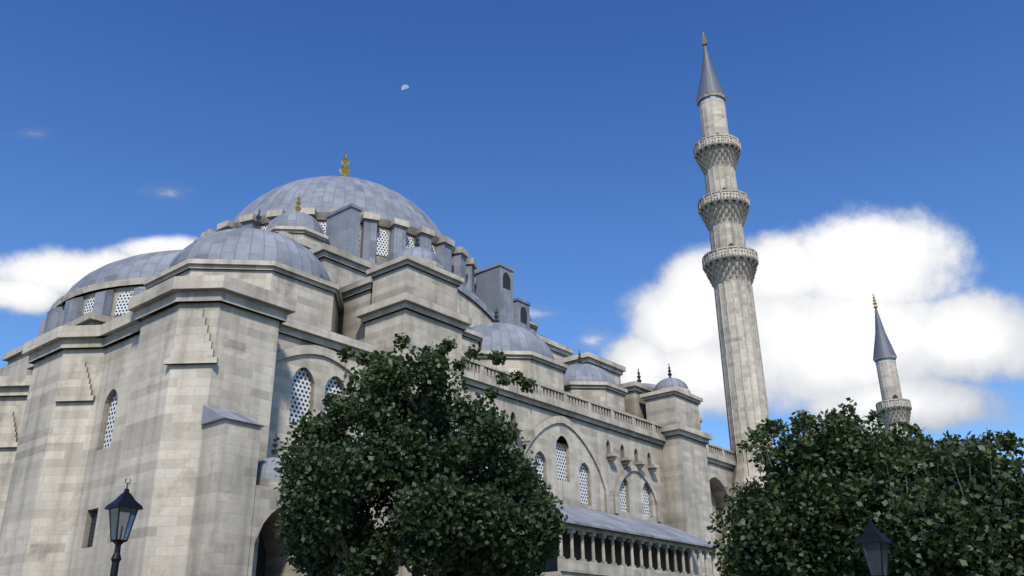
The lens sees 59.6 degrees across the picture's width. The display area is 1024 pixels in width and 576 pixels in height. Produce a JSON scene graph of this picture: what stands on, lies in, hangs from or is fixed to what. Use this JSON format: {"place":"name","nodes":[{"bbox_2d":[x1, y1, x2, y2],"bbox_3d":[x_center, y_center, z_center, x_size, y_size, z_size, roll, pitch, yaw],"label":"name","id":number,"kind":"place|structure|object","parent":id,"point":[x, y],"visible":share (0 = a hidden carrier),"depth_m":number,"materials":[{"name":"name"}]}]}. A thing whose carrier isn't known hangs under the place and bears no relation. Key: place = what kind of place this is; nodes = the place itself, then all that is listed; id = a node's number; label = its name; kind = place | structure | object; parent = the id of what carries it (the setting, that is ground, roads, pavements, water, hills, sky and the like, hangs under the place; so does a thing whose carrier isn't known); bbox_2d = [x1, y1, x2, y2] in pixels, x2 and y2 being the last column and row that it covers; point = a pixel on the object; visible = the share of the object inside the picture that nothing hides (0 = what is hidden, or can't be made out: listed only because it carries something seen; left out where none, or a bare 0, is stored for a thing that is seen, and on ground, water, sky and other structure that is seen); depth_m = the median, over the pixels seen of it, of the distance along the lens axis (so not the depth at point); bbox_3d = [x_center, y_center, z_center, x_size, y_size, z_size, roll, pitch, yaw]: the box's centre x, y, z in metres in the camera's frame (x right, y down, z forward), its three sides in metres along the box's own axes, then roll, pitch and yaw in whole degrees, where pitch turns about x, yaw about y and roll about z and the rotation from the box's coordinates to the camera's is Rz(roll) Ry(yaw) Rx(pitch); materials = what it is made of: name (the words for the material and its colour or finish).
{"place":"outdoors","nodes":[
{"label":"outdoors","id":0,"kind":"place"},
{"bbox_2d":[105,478,142,575],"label":"lamp post","id":1,"kind":"object","parent":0,"point":[124,507],"visible":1,"depth_m":15.32,"materials":[{"name":"black metal"}]},
{"bbox_2d":[270,333,567,575],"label":"tree","id":2,"kind":"object","parent":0,"point":[504,519],"visible":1,"depth_m":24.62,"materials":[{"name":"green plant"}]},
{"bbox_2d":[0,30,911,575],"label":"mosque","id":3,"kind":"structure","parent":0,"point":[184,386],"depth_m":59.30,"materials":[{"name":"stone"}]},
{"bbox_2d":[0,0,1023,471],"label":"sky","id":4,"kind":"structure","parent":0,"point":[553,141],"materials":[{"name":"blue"}]},
{"bbox_2d":[716,538,739,575],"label":"tree","id":5,"kind":"object","parent":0,"point":[723,561],"visible":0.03,"depth_m":28.86,"materials":[{"name":"green plant"}]},
{"bbox_2d":[706,397,944,575],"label":"tree","id":6,"kind":"object","parent":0,"point":[784,521],"visible":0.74,"depth_m":22.16,"materials":[{"name":"green plant"}]},
{"bbox_2d":[855,512,892,575],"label":"lamp post","id":7,"kind":"object","parent":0,"point":[872,541],"visible":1,"depth_m":14.92,"materials":[{"name":"black metal"}]},
{"bbox_2d":[840,432,986,563],"bbox_3d":[15.057,9.800,31.723,7.314,9.397,7.651,-18,-29,36],"label":"tree","id":8,"kind":"object","parent":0,"point":[927,438],"depth_m":32.56,"materials":[{"name":"green plant"}]},
{"bbox_2d":[824,426,1023,575],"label":"tree","id":9,"kind":"object","parent":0,"point":[962,514],"visible":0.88,"depth_m":19.01,"materials":[{"name":"green plant"}]}
]}

